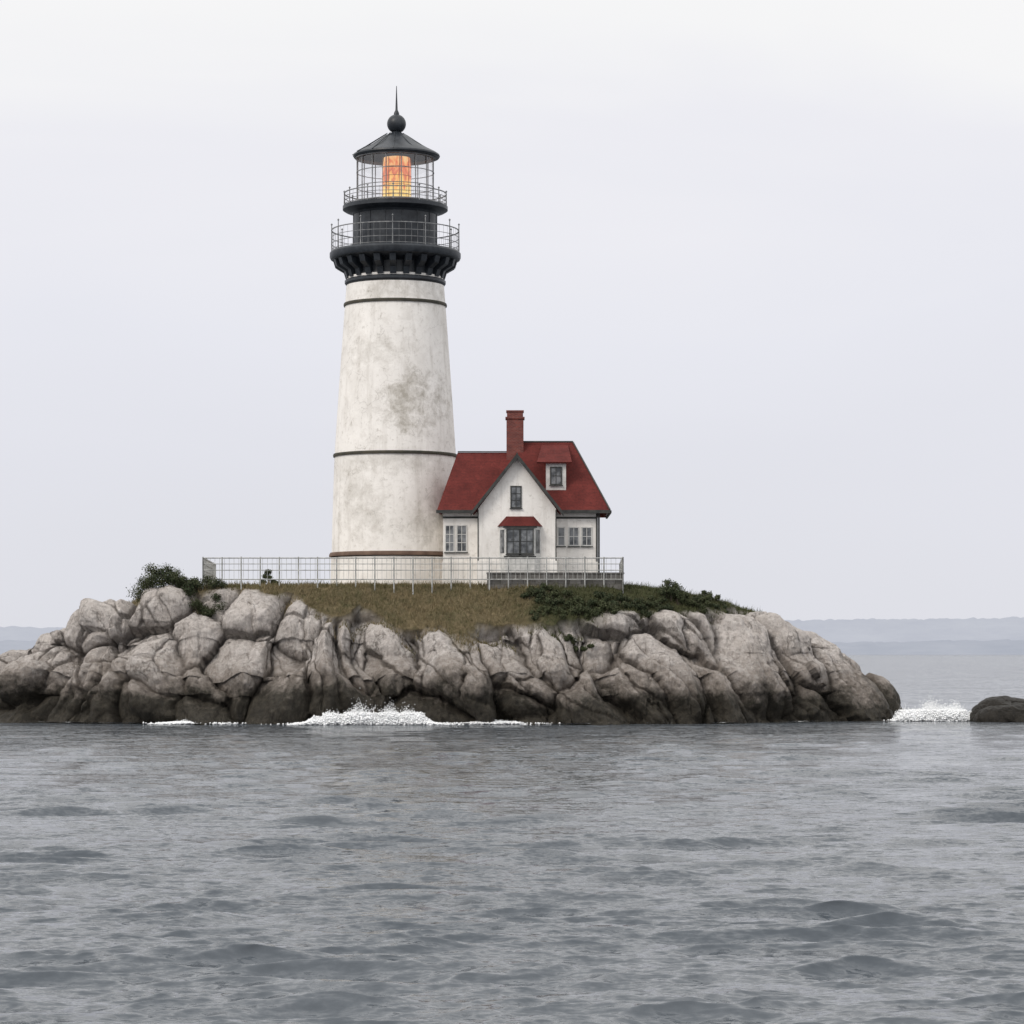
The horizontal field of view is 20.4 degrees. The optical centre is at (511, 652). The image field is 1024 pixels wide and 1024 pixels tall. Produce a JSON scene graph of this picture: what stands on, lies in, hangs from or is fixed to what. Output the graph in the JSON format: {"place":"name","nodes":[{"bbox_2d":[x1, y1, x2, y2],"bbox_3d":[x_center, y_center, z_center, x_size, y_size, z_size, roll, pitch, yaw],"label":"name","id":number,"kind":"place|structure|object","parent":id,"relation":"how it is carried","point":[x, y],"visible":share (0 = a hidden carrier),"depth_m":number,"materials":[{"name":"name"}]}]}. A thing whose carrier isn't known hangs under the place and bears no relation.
{"place":"outdoors","nodes":[
{"label":"outdoors","id":0,"kind":"place"},
{"bbox_2d":[0,585,901,724],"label":"rocky island","id":1,"kind":"structure","parent":0,"point":[167,654],"depth_m":170.36,"materials":[{"name":"grey stone"}]},
{"bbox_2d":[126,562,183,602],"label":"shrub","id":2,"kind":"object","parent":1,"relation":"on","point":[152,581],"visible":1,"depth_m":173.16,"materials":[{"name":"green plant"}]},
{"bbox_2d":[165,573,199,589],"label":"shrub","id":3,"kind":"object","parent":1,"relation":"on","point":[182,581],"visible":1,"depth_m":172.77,"materials":[{"name":"green plant"}]},
{"bbox_2d":[181,574,229,616],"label":"shrub","id":4,"kind":"object","parent":1,"relation":"on","point":[203,610],"visible":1,"depth_m":172.42,"materials":[{"name":"green plant"}]},
{"bbox_2d":[259,569,281,584],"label":"shrub","id":5,"kind":"object","parent":1,"relation":"on","point":[269,577],"visible":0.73,"depth_m":175.29,"materials":[{"name":"green plant"}]},
{"bbox_2d":[329,86,460,584],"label":"lighthouse","id":6,"kind":"object","parent":1,"relation":"on","point":[394,455],"visible":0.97,"depth_m":181.94,"materials":[{"name":"white paint"}]},
{"bbox_2d":[202,557,623,593],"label":"metal fence","id":7,"kind":"object","parent":1,"relation":"on","point":[208,567],"visible":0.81,"depth_m":172.98,"materials":[{"name":"grey metal"}]},
{"bbox_2d":[129,578,761,657],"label":"grass","id":8,"kind":"structure","parent":1,"relation":"on","point":[438,586],"depth_m":172.22,"materials":[{"name":"green plant"}]},
{"bbox_2d":[442,561,597,585],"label":"foundation","id":9,"kind":"object","parent":1,"relation":"on","point":[484,565],"visible":0.29,"depth_m":177.44,"materials":[{"name":"white paint"}]},
{"bbox_2d":[443,459,596,561],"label":"walls","id":10,"kind":"structure","parent":9,"relation":"on","point":[494,509],"depth_m":175.60,"materials":[{"name":"white paint"}]},
{"bbox_2d":[444,467,592,556],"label":"window sills","id":11,"kind":"structure","parent":10,"relation":"attached to","point":[519,528],"depth_m":174.89,"materials":[{"name":"wood"}]},
{"bbox_2d":[445,525,591,551],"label":"window frames","id":12,"kind":"structure","parent":10,"relation":"in","point":[461,534],"depth_m":177.44,"materials":[{"name":"white wood"}]},
{"bbox_2d":[446,468,590,552],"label":"window glass","id":13,"kind":"object","parent":12,"relation":"in","point":[555,479],"visible":1,"depth_m":175.59,"materials":[{"name":"grey glass"}]},
{"bbox_2d":[436,441,611,571],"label":"dark trim","id":14,"kind":"structure","parent":10,"relation":"attached to","point":[597,517],"depth_m":176.93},
{"bbox_2d":[499,526,540,571],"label":"bay window walls","id":15,"kind":"structure","parent":9,"relation":"on","point":[533,564],"depth_m":174.95,"materials":[{"name":"white paint"}]},
{"bbox_2d":[437,442,608,525],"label":"red roof","id":16,"kind":"structure","parent":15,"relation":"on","point":[473,477],"depth_m":178.81,"materials":[{"name":"red tile"}]},
{"bbox_2d":[505,410,524,459],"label":"brick chimney","id":17,"kind":"object","parent":16,"relation":"on","point":[514,419],"visible":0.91,"depth_m":180.40,"materials":[{"name":"red brick"}]},
{"bbox_2d":[546,463,565,489],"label":"dormer walls","id":18,"kind":"structure","parent":16,"relation":"on","point":[549,465],"depth_m":178.20,"materials":[{"name":"white paint"}]},
{"bbox_2d":[520,582,559,600],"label":"shrub","id":19,"kind":"object","parent":1,"relation":"on","point":[533,592],"visible":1,"depth_m":171.90,"materials":[{"name":"green plant"}]},
{"bbox_2d":[529,605,566,619],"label":"shrub","id":20,"kind":"object","parent":1,"relation":"on","point":[546,610],"visible":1,"depth_m":170.62,"materials":[{"name":"green plant"}]},
{"bbox_2d":[486,572,621,589],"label":"stone wall","id":21,"kind":"structure","parent":1,"relation":"on","point":[617,584],"depth_m":173.14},
{"bbox_2d":[534,589,583,609],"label":"shrub","id":22,"kind":"object","parent":1,"relation":"on","point":[571,601],"visible":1,"depth_m":171.45,"materials":[{"name":"green plant"}]},
{"bbox_2d":[549,606,599,664],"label":"shrub","id":23,"kind":"object","parent":1,"relation":"on","point":[569,637],"visible":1,"depth_m":170.36,"materials":[{"name":"green plant"}]},
{"bbox_2d":[565,595,619,616],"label":"shrub","id":24,"kind":"object","parent":1,"relation":"on","point":[612,608],"visible":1,"depth_m":170.77,"materials":[{"name":"green plant"}]},
{"bbox_2d":[592,590,631,608],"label":"shrub","id":25,"kind":"object","parent":1,"relation":"on","point":[624,604],"visible":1,"depth_m":171.91,"materials":[{"name":"green plant"}]},
{"bbox_2d":[615,592,649,615],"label":"shrub","id":26,"kind":"object","parent":1,"relation":"on","point":[633,602],"visible":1,"depth_m":172.20,"materials":[{"name":"green plant"}]},
{"bbox_2d":[630,595,673,617],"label":"shrub","id":27,"kind":"object","parent":1,"relation":"on","point":[659,601],"visible":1,"depth_m":172.25,"materials":[{"name":"green plant"}]},
{"bbox_2d":[657,578,685,604],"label":"shrub","id":28,"kind":"object","parent":1,"relation":"on","point":[669,590],"visible":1,"depth_m":173.05,"materials":[{"name":"green plant"}]},
{"bbox_2d":[672,591,712,614],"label":"shrub","id":29,"kind":"object","parent":1,"relation":"on","point":[696,601],"visible":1,"depth_m":173.43,"materials":[{"name":"green plant"}]},
{"bbox_2d":[697,590,729,613],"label":"shrub","id":30,"kind":"object","parent":1,"relation":"on","point":[709,595],"visible":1,"depth_m":174.31,"materials":[{"name":"green plant"}]},
{"bbox_2d":[0,655,1023,1023],"bbox_3d":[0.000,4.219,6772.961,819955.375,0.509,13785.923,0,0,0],"label":"sea","id":31,"kind":"structure","parent":0,"point":[812,873],"depth_m":54.65,"materials":[{"name":"liquid"}]},
{"bbox_2d":[143,719,245,724],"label":"wave splash","id":32,"kind":"object","parent":31,"relation":"on","point":[183,722],"visible":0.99,"depth_m":167.23,"materials":[{"name":"white liquid"}]},
{"bbox_2d":[270,697,475,724],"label":"wave splash","id":33,"kind":"object","parent":31,"relation":"on","point":[388,717],"visible":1,"depth_m":166.00,"materials":[{"name":"white liquid"}]},
{"bbox_2d":[38,721,799,723],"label":"sea foam","id":34,"kind":"object","parent":31,"relation":"on","point":[217,723],"visible":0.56,"depth_m":168.86,"materials":[{"name":"white"}]},
{"bbox_2d":[443,719,560,724],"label":"wave splash","id":35,"kind":"object","parent":31,"relation":"on","point":[498,722],"visible":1,"depth_m":167.09,"materials":[{"name":"white liquid"}]},
{"bbox_2d":[883,692,970,721],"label":"wave splash","id":36,"kind":"object","parent":31,"relation":"on","point":[942,713],"visible":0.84,"depth_m":175.09,"materials":[{"name":"white liquid"}]},
{"bbox_2d":[970,696,1023,721],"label":"sea rock","id":37,"kind":"object","parent":31,"relation":"in","point":[1001,709],"visible":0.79,"depth_m":172.62,"materials":[{"name":"grey stone"}]},
{"bbox_2d":[0,616,1023,642],"bbox_3d":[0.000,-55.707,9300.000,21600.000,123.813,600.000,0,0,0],"label":"distant hills","id":38,"kind":"structure","parent":0,"point":[893,630],"depth_m":9100.46,"materials":[{"name":"grey"}]},
{"bbox_2d":[0,639,1023,654],"bbox_3d":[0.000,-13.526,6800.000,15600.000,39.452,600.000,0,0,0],"label":"distant shore","id":39,"kind":"structure","parent":0,"point":[976,647],"depth_m":6569.20,"materials":[{"name":"grey"}]},
{"bbox_2d":[0,0,1023,627],"label":"sky","id":40,"kind":"structure","parent":0,"point":[760,263],"materials":[{"name":"white"}]}
]}

